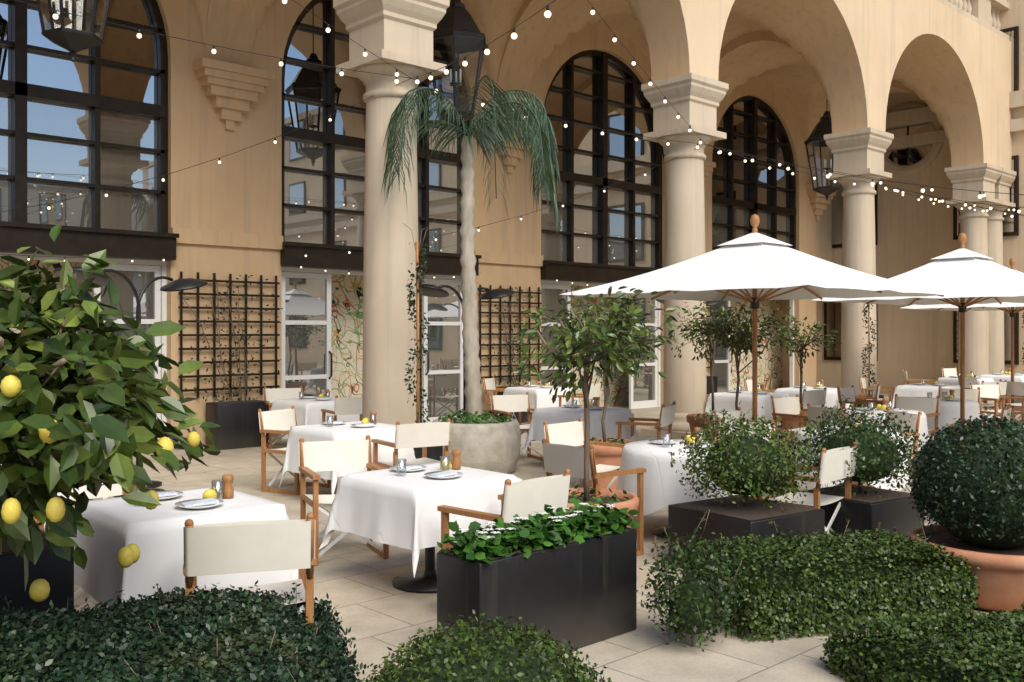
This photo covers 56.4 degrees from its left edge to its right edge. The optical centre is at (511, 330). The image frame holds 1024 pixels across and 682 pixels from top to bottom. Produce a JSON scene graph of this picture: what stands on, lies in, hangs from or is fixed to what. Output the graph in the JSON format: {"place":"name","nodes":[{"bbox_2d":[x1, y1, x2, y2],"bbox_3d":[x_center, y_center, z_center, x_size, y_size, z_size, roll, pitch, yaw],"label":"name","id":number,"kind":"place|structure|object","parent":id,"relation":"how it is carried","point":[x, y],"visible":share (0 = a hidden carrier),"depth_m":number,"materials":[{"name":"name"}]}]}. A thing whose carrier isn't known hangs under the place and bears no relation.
{"place":"outdoors","nodes":[
{"label":"outdoors","id":0,"kind":"place"},
{"bbox_2d":[44,393,1021,681],"bbox_3d":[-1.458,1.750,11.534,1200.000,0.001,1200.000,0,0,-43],"label":"ground","id":1,"kind":"structure","parent":0,"point":[354,575],"depth_m":6.00,"materials":[{"name":"stone"}]},
{"bbox_2d":[34,497,107,527],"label":"chair","id":2,"kind":"object","parent":1,"relation":"on","point":[73,506],"depth_m":8.14,"materials":[{"name":"brown wood"}]},
{"bbox_2d":[37,483,139,598],"bbox_3d":[-2.701,1.300,6.178,0.596,0.899,0.588,0,0,-39],"label":"chair","id":3,"kind":"object","parent":1,"relation":"on","point":[105,491],"visible":0.06,"depth_m":6.39,"materials":[{"name":"white fabric"}]},
{"bbox_2d":[53,266,163,496],"bbox_3d":[-4.124,0.557,9.852,0.552,2.387,1.286,0,0,22],"label":"lamp","id":4,"kind":"object","parent":1,"relation":"on","point":[100,279],"visible":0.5,"depth_m":9.68,"materials":[{"name":"black metal"}]},
{"bbox_2d":[0,224,220,614],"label":"lemon tree","id":5,"kind":"object","parent":1,"relation":"on","point":[72,414],"visible":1,"depth_m":3.63,"materials":[{"name":"plant"}]},
{"bbox_2d":[136,276,207,487],"bbox_3d":[-4.066,0.557,11.101,0.552,2.387,1.286,0,0,22],"label":"lamp","id":6,"kind":"object","parent":1,"relation":"on","point":[183,284],"visible":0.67,"depth_m":11.22,"materials":[{"name":"black metal"}]},
{"bbox_2d":[69,474,297,627],"bbox_3d":[-1.918,1.300,5.503,1.087,0.900,1.083,0,0,-41],"label":"table","id":7,"kind":"object","parent":1,"relation":"on","point":[156,535],"visible":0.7,"depth_m":5.14,"materials":[{"name":"white fabric"}]},
{"bbox_2d":[0,580,372,681],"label":"hedge","id":8,"kind":"object","parent":1,"relation":"on","point":[119,641],"visible":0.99,"depth_m":3.82,"materials":[{"name":"green plant"}]},
{"bbox_2d":[182,273,282,449],"bbox_3d":[-4.147,0.445,14.434,1.661,2.610,0.469,0,0,-43],"label":"trellis vine","id":9,"kind":"object","parent":1,"relation":"on","point":[238,423],"visible":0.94,"depth_m":14.29,"materials":[{"name":"metal"}]},
{"bbox_2d":[183,512,315,632],"bbox_3d":[-1.281,1.300,4.663,0.596,0.899,0.588,0,0,-17],"label":"chair","id":10,"kind":"object","parent":1,"relation":"on","point":[240,547],"visible":0.69,"depth_m":4.41,"materials":[{"name":"white fabric"}]},
{"bbox_2d":[264,386,302,448],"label":"chair","id":11,"kind":"object","parent":1,"relation":"on","point":[272,395],"visible":0.46,"depth_m":14.63,"materials":[{"name":"white fabric"}]},
{"bbox_2d":[258,405,330,494],"bbox_3d":[-2.387,1.300,10.543,0.588,0.899,0.596,0,0,28],"label":"chair","id":12,"kind":"object","parent":1,"relation":"on","point":[282,421],"visible":0.62,"depth_m":10.45,"materials":[{"name":"beige fabric"}]},
{"bbox_2d":[265,389,359,434],"bbox_3d":[-2.827,1.300,13.809,1.079,0.900,1.074,0,0,-45],"label":"table","id":13,"kind":"object","parent":1,"relation":"on","point":[308,410],"visible":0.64,"depth_m":13.42,"materials":[{"name":"white fabric"}]},
{"bbox_2d":[321,395,361,423],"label":"chair","id":14,"kind":"object","parent":1,"relation":"on","point":[348,406],"visible":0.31,"depth_m":12.70,"materials":[{"name":"white fabric"}]},
{"bbox_2d":[299,435,388,565],"bbox_3d":[-1.317,1.300,7.460,0.596,0.899,0.588,0,0,-24],"label":"chair","id":15,"kind":"object","parent":1,"relation":"on","point":[333,455],"visible":0.77,"depth_m":7.58,"materials":[{"name":"white fabric"}]},
{"bbox_2d":[279,411,415,494],"bbox_3d":[-1.691,1.300,9.952,1.064,0.900,1.060,0,0,-42],"label":"table","id":16,"kind":"object","parent":1,"relation":"on","point":[332,430],"visible":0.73,"depth_m":9.73,"materials":[{"name":"white fabric"}]},
{"bbox_2d":[371,418,450,468],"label":"chair","id":17,"kind":"object","parent":1,"relation":"on","point":[424,436],"visible":0.69,"depth_m":9.20,"materials":[{"name":"beige fabric"}]},
{"bbox_2d":[0,0,837,444],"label":"back wall","id":18,"kind":"structure","parent":1,"relation":"on","point":[122,106],"depth_m":15.85,"materials":[{"name":"paint"}]},
{"bbox_2d":[319,450,522,593],"bbox_3d":[-0.570,1.300,6.623,1.102,0.900,1.098,0,0,-42],"label":"table","id":19,"kind":"object","parent":1,"relation":"on","point":[397,505],"visible":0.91,"depth_m":6.34,"materials":[{"name":"white fabric"}]},
{"bbox_2d":[403,214,442,460],"bbox_3d":[-1.068,0.229,10.770,0.544,3.041,0.601,0,0,-14],"label":"vine pole","id":20,"kind":"object","parent":1,"relation":"on","point":[435,452],"visible":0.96,"depth_m":10.73,"materials":[{"name":"plant"}]},
{"bbox_2d":[419,284,514,409],"bbox_3d":[-0.677,0.557,13.630,0.552,2.387,2.053,0,0,37],"label":"lamp","id":21,"kind":"object","parent":1,"relation":"on","point":[429,290],"visible":0.62,"depth_m":13.61,"materials":[{"name":"black metal"}]},
{"bbox_2d":[381,75,559,473],"bbox_3d":[-0.457,-0.648,11.794,2.345,4.796,2.659,0,0,-10],"label":"palm tree","id":22,"kind":"object","parent":1,"relation":"on","point":[490,441],"visible":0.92,"depth_m":11.56,"materials":[{"name":"green plant"}]},
{"bbox_2d":[363,610,611,681],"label":"ball bush","id":23,"kind":"object","parent":1,"relation":"on","point":[472,654],"visible":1,"depth_m":3.39,"materials":[{"name":"green plant"}]},
{"bbox_2d":[482,376,520,424],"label":"chair","id":24,"kind":"object","parent":1,"relation":"on","point":[489,384],"visible":0.52,"depth_m":17.54,"materials":[{"name":"white fabric"}]},
{"bbox_2d":[437,469,570,549],"bbox_3d":[-0.040,1.300,5.880,0.588,0.899,0.596,0,0,42],"label":"chair","id":25,"kind":"object","parent":1,"relation":"on","point":[524,498],"visible":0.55,"depth_m":5.68,"materials":[{"name":"white fabric"}]},
{"bbox_2d":[480,287,543,422],"bbox_3d":[0.113,0.450,18.405,1.636,2.601,0.468,0,0,-43],"label":"trellis vine","id":26,"kind":"object","parent":1,"relation":"on","point":[523,417],"visible":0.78,"depth_m":18.41,"materials":[{"name":"plant"}]},
{"bbox_2d":[490,392,543,460],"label":"chair","id":27,"kind":"object","parent":1,"relation":"on","point":[507,404],"visible":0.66,"depth_m":13.12,"materials":[{"name":"beige fabric"}]},
{"bbox_2d":[437,499,640,651],"bbox_3d":[0.167,1.374,5.300,1.316,0.752,0.472,0,0,-43],"label":"planter box","id":28,"kind":"object","parent":1,"relation":"on","point":[570,575],"visible":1,"depth_m":5.14,"materials":[{"name":"metal"}]},
{"bbox_2d":[498,380,579,430],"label":"table","id":29,"kind":"object","parent":1,"relation":"on","point":[540,397],"visible":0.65,"depth_m":16.38,"materials":[{"name":"white fabric"}]},
{"bbox_2d":[557,381,601,406],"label":"chair","id":30,"kind":"object","parent":1,"relation":"on","point":[595,391],"visible":0.28,"depth_m":15.94,"materials":[{"name":"white fabric"}]},
{"bbox_2d":[523,397,637,452],"bbox_3d":[0.900,1.300,12.158,1.108,0.900,1.103,0,0,-40],"label":"table","id":31,"kind":"object","parent":1,"relation":"on","point":[563,414],"visible":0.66,"depth_m":11.95,"materials":[{"name":"white fabric"}]},
{"bbox_2d":[543,417,624,488],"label":"chair","id":32,"kind":"object","parent":1,"relation":"on","point":[569,433],"visible":0.48,"depth_m":9.12,"materials":[{"name":"beige fabric"}]},
{"bbox_2d":[542,439,645,555],"bbox_3d":[0.634,1.300,7.513,0.588,0.899,0.596,0,0,-38],"label":"chair","id":33,"kind":"object","parent":1,"relation":"on","point":[559,458],"visible":0.53,"depth_m":7.39,"materials":[{"name":"white wood"}]},
{"bbox_2d":[510,285,680,527],"bbox_3d":[0.523,0.713,6.873,1.241,2.074,1.156,0,0,-17],"label":"citrus tree","id":34,"kind":"object","parent":1,"relation":"on","point":[619,499],"visible":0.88,"depth_m":6.74,"materials":[{"name":"green plant"}]},
{"bbox_2d":[542,295,671,488],"bbox_3d":[0.933,0.690,10.297,1.170,2.120,1.355,0,0,39],"label":"olive tree","id":35,"kind":"object","parent":1,"relation":"on","point":[607,455],"visible":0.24,"depth_m":10.11,"materials":[{"name":"green plant"}]},
{"bbox_2d":[574,297,648,403],"bbox_3d":[1.202,0.576,13.385,1.246,2.348,1.171,0,0,-27],"label":"citrus tree","id":36,"kind":"object","parent":1,"relation":"on","point":[591,314],"visible":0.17,"depth_m":13.36,"materials":[{"name":"green plant"}]},
{"bbox_2d":[616,401,675,440],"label":"chair","id":37,"kind":"object","parent":1,"relation":"on","point":[667,414],"visible":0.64,"depth_m":11.34,"materials":[{"name":"brown wood"}]},
{"bbox_2d":[333,0,1016,476],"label":"columns","id":38,"kind":"structure","parent":1,"relation":"on","point":[397,34],"depth_m":15.17,"materials":[{"name":"stone"}]},
{"bbox_2d":[193,0,1011,184],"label":"arcade wall","id":39,"kind":"structure","parent":38,"relation":"on","point":[849,65],"depth_m":19.24,"materials":[{"name":"paint"}]},
{"bbox_2d":[36,0,110,61],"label":"lantern","id":40,"kind":"object","parent":39,"relation":"hanging from","point":[73,41],"visible":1,"depth_m":11.15,"materials":[{"name":"black metal"}]},
{"bbox_2d":[432,0,485,131],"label":"lantern","id":41,"kind":"object","parent":39,"relation":"hanging from","point":[457,31],"visible":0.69,"depth_m":15.01,"materials":[{"name":"black metal"}]},
{"bbox_2d":[804,111,841,199],"bbox_3d":[7.633,-5.010,23.157,0.953,3.720,1.100,0,0,0],"label":"lantern","id":42,"kind":"object","parent":39,"relation":"hanging from","point":[822,127],"visible":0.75,"depth_m":23.05,"materials":[{"name":"black metal"}]},
{"bbox_2d":[617,427,749,538],"bbox_3d":[1.470,1.300,8.248,1.101,0.900,1.143,0,0,-40],"label":"table","id":43,"kind":"object","parent":1,"relation":"on","point":[663,487],"visible":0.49,"depth_m":7.83,"materials":[{"name":"white fabric"}]},
{"bbox_2d":[655,299,722,305],"bbox_3d":[3.282,0.557,17.595,0.552,2.387,2.053,0,0,37],"label":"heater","id":44,"kind":"object","parent":1,"relation":"on","point":[711,303],"visible":0.05,"depth_m":17.95,"materials":[{"name":"black metal"}]},
{"bbox_2d":[633,508,745,651],"bbox_3d":[1.010,1.360,5.306,0.592,0.800,0.618,0,0,-43],"label":"young shrub","id":45,"kind":"object","parent":1,"relation":"on","point":[692,605],"visible":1,"depth_m":5.22,"materials":[{"name":"green plant"}]},
{"bbox_2d":[668,301,750,440],"bbox_3d":[2.848,0.611,13.746,1.117,2.278,1.275,0,0,1],"label":"citrus tree","id":46,"kind":"object","parent":1,"relation":"on","point":[692,421],"visible":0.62,"depth_m":13.56,"materials":[{"name":"green plant"}]},
{"bbox_2d":[706,306,716,396],"bbox_3d":[4.377,0.444,22.369,1.642,2.612,0.450,0,0,-43],"label":"trellis vine","id":47,"kind":"object","parent":1,"relation":"on","point":[708,378],"visible":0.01,"depth_m":22.30,"materials":[{"name":"plant"}]},
{"bbox_2d":[692,302,794,434],"bbox_3d":[2.914,0.686,12.528,1.484,2.129,1.296,0,0,-33],"label":"olive tree","id":48,"kind":"object","parent":1,"relation":"on","point":[739,343],"visible":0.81,"depth_m":12.49,"materials":[{"name":"green plant"}]},
{"bbox_2d":[715,417,774,498],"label":"chair","id":49,"kind":"object","parent":1,"relation":"on","point":[748,433],"visible":0.16,"depth_m":9.22,"materials":[{"name":"beige fabric"}]},
{"bbox_2d":[668,401,824,567],"bbox_3d":[1.693,1.132,7.042,1.121,1.237,1.077,0,0,-35],"label":"planter shrub","id":50,"kind":"object","parent":1,"relation":"on","point":[743,465],"visible":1,"depth_m":6.84,"materials":[{"name":"green plant"}]},
{"bbox_2d":[705,384,788,420],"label":"table","id":51,"kind":"object","parent":1,"relation":"on","point":[723,400],"visible":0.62,"depth_m":14.87,"materials":[{"name":"white fabric"}]},
{"bbox_2d":[712,407,786,492],"bbox_3d":[2.561,1.300,10.315,0.588,0.899,0.596,0,0,42],"label":"chair","id":52,"kind":"object","parent":1,"relation":"on","point":[735,413],"visible":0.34,"depth_m":10.38,"materials":[{"name":"white wood"}]},
{"bbox_2d":[560,214,950,491],"bbox_3d":[2.723,0.220,10.716,3.100,3.060,3.100,0,0,-43],"label":"umbrella","id":53,"kind":"object","parent":1,"relation":"on","point":[754,268],"visible":0.93,"depth_m":10.38,"materials":[{"name":"white fabric"}]},
{"bbox_2d":[744,379,782,427],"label":"chair","id":54,"kind":"object","parent":1,"relation":"on","point":[748,385],"visible":0.21,"depth_m":17.12,"materials":[{"name":"white fabric"}]},
{"bbox_2d":[770,394,807,452],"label":"chair","id":55,"kind":"object","parent":1,"relation":"on","point":[788,406],"visible":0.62,"depth_m":12.58,"materials":[{"name":"white fabric"}]},
{"bbox_2d":[776,387,826,448],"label":"chair","id":56,"kind":"object","parent":1,"relation":"on","point":[813,397],"visible":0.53,"depth_m":14.20,"materials":[{"name":"white fabric"}]},
{"bbox_2d":[770,314,841,444],"bbox_3d":[4.359,0.744,14.289,1.008,2.012,0.960,0,0,26],"label":"citrus tree","id":57,"kind":"object","parent":1,"relation":"on","point":[794,421],"visible":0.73,"depth_m":14.28,"materials":[{"name":"green plant"}]},
{"bbox_2d":[755,442,857,535],"bbox_3d":[2.258,1.300,7.340,0.588,0.899,0.596,0,0,43],"label":"chair","id":58,"kind":"object","parent":1,"relation":"on","point":[833,465],"visible":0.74,"depth_m":7.20,"materials":[{"name":"white fabric"}]},
{"bbox_2d":[774,380,850,408],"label":"table","id":59,"kind":"object","parent":1,"relation":"on","point":[831,400],"visible":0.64,"depth_m":16.18,"materials":[{"name":"white fabric"}]},
{"bbox_2d":[807,403,879,484],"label":"chair","id":60,"kind":"object","parent":1,"relation":"on","point":[814,412],"visible":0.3,"depth_m":11.11,"materials":[{"name":"beige fabric"}]},
{"bbox_2d":[793,415,908,490],"bbox_3d":[3.354,1.300,9.527,1.108,0.900,1.140,0,0,45],"label":"table","id":61,"kind":"object","parent":1,"relation":"on","point":[810,485],"visible":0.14,"depth_m":9.21,"materials":[{"name":"white fabric"}]},
{"bbox_2d":[680,517,1023,681],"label":"hedge","id":62,"kind":"object","parent":1,"relation":"on","point":[890,583],"visible":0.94,"depth_m":5.48,"materials":[{"name":"green plant"}]},
{"bbox_2d":[787,395,930,552],"bbox_3d":[2.809,1.129,7.654,1.081,1.242,1.085,0,0,-6],"label":"planter shrub","id":63,"kind":"object","parent":1,"relation":"on","point":[878,455],"visible":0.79,"depth_m":7.41,"materials":[{"name":"green plant"}]},
{"bbox_2d":[842,382,879,408],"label":"chair","id":64,"kind":"object","parent":1,"relation":"on","point":[875,395],"visible":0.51,"depth_m":15.43,"materials":[{"name":"brown wood"}]},
{"bbox_2d":[837,385,888,407],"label":"chair","id":65,"kind":"object","parent":1,"relation":"on","point":[848,392],"visible":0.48,"depth_m":14.71,"materials":[{"name":"white fabric"}]},
{"bbox_2d":[856,303,883,407],"bbox_3d":[6.926,0.361,18.633,0.546,2.778,0.546,0,0,-43],"label":"vine pole","id":66,"kind":"object","parent":1,"relation":"on","point":[868,364],"visible":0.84,"depth_m":18.52,"materials":[{"name":"plant"}]},
{"bbox_2d":[859,375,894,408],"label":"chair","id":67,"kind":"object","parent":1,"relation":"on","point":[862,382],"visible":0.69,"depth_m":17.91,"materials":[{"name":"brown wood"}]},
{"bbox_2d":[852,407,921,491],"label":"chair","id":68,"kind":"object","parent":1,"relation":"on","point":[915,424],"visible":0.29,"depth_m":10.14,"materials":[{"name":"beige fabric"}]},
{"bbox_2d":[846,398,928,459],"bbox_3d":[4.566,1.300,11.819,1.129,0.900,1.129,0,0,43],"label":"table","id":69,"kind":"object","parent":1,"relation":"on","point":[923,426],"visible":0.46,"depth_m":11.56,"materials":[{"name":"white fabric"}]},
{"bbox_2d":[894,394,939,455],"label":"chair","id":70,"kind":"object","parent":1,"relation":"on","point":[928,407],"visible":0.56,"depth_m":12.63,"materials":[{"name":"white fabric"}]},
{"bbox_2d":[902,369,931,384],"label":"chair","id":71,"kind":"object","parent":1,"relation":"on","point":[905,377],"visible":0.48,"depth_m":20.81,"materials":[{"name":"brown wood"}]},
{"bbox_2d":[812,233,1023,424],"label":"umbrella","id":72,"kind":"object","parent":1,"relation":"on","point":[964,277],"visible":0.84,"depth_m":12.44,"materials":[{"name":"white fabric"}]},
{"bbox_2d":[891,377,959,407],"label":"table","id":73,"kind":"object","parent":1,"relation":"on","point":[921,389],"visible":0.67,"depth_m":17.15,"materials":[{"name":"white fabric"}]},
{"bbox_2d":[923,390,980,442],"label":"table","id":74,"kind":"object","parent":1,"relation":"on","point":[949,408],"visible":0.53,"depth_m":13.20,"materials":[{"name":"white fabric"}]},
{"bbox_2d":[942,367,966,376],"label":"chair","id":75,"kind":"object","parent":1,"relation":"on","point":[947,372],"visible":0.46,"depth_m":22.48,"materials":[{"name":"white fabric"}]},
{"bbox_2d":[934,386,980,440],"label":"chair","id":76,"kind":"object","parent":1,"relation":"on","point":[972,394],"visible":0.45,"depth_m":14.51,"materials":[{"name":"white fabric"}]},
{"bbox_2d":[902,258,1023,417],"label":"umbrella","id":77,"kind":"object","parent":1,"relation":"on","point":[1012,309],"visible":0.43,"depth_m":17.16,"materials":[{"name":"white fabric"}]},
{"bbox_2d":[904,413,1023,613],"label":"potted topiary","id":78,"kind":"object","parent":1,"relation":"on","point":[967,486],"visible":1,"depth_m":5.92,"materials":[{"name":"green plant"}]},
{"bbox_2d":[934,371,998,406],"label":"table","id":79,"kind":"object","parent":1,"relation":"on","point":[951,380],"visible":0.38,"depth_m":19.93,"materials":[{"name":"white fabric"}]},
{"bbox_2d":[958,375,998,417],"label":"chair","id":80,"kind":"object","parent":1,"relation":"on","point":[969,380],"visible":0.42,"depth_m":18.17,"materials":[{"name":"beige fabric"}]},
{"bbox_2d":[949,404,1011,432],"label":"chair","id":81,"kind":"object","parent":1,"relation":"on","point":[1005,411],"visible":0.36,"depth_m":10.88,"materials":[{"name":"fabric"}]},
{"bbox_2d":[980,380,1006,424],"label":"chair","id":82,"kind":"object","parent":1,"relation":"on","point":[1003,385],"visible":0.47,"depth_m":16.56,"materials":[{"name":"white fabric"}]},
{"bbox_2d":[970,382,1023,425],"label":"chair","id":83,"kind":"object","parent":1,"relation":"on","point":[990,392],"visible":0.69,"depth_m":15.63,"materials":[{"name":"white fabric"}]},
{"bbox_2d":[979,368,1023,406],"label":"table","id":84,"kind":"object","parent":1,"relation":"on","point":[997,377],"visible":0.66,"depth_m":21.21,"materials":[{"name":"white fabric"}]},
{"bbox_2d":[999,379,1023,420],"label":"chair","id":85,"kind":"object","parent":1,"relation":"on","point":[1014,388],"visible":0.59,"depth_m":16.59,"materials":[{"name":"beige fabric"}]},
{"bbox_2d":[1006,394,1021,417],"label":"chair","id":86,"kind":"object","parent":1,"relation":"on","point":[1008,401],"visible":0.12,"depth_m":19.24,"materials":[{"name":"brown wood"}]},
{"bbox_2d":[1010,408,1023,426],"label":"chair","id":87,"kind":"object","parent":1,"relation":"on","point":[1013,411],"visible":0.06,"depth_m":13.11,"materials":[{"name":"brown wood"}]},
{"bbox_2d":[1014,395,1021,408],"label":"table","id":88,"kind":"object","parent":1,"relation":"on","point":[1017,401],"visible":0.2,"depth_m":17.20,"materials":[{"name":"fabric"}]},
{"bbox_2d":[816,0,1023,393],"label":"wing wall","id":89,"kind":"structure","parent":0,"point":[912,232],"depth_m":25.91,"materials":[{"name":"paint"}]},
{"bbox_2d":[2,0,1023,285],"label":"string lights","id":90,"kind":"object","parent":89,"relation":"attached to","point":[592,12],"visible":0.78,"depth_m":11.71,"materials":[{"name":"white glass"}]},
{"bbox_2d":[1021,314,1023,370],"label":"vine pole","id":91,"kind":"object","parent":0,"point":[1023,341],"visible":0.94,"depth_m":22.72,"materials":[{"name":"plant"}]}
]}

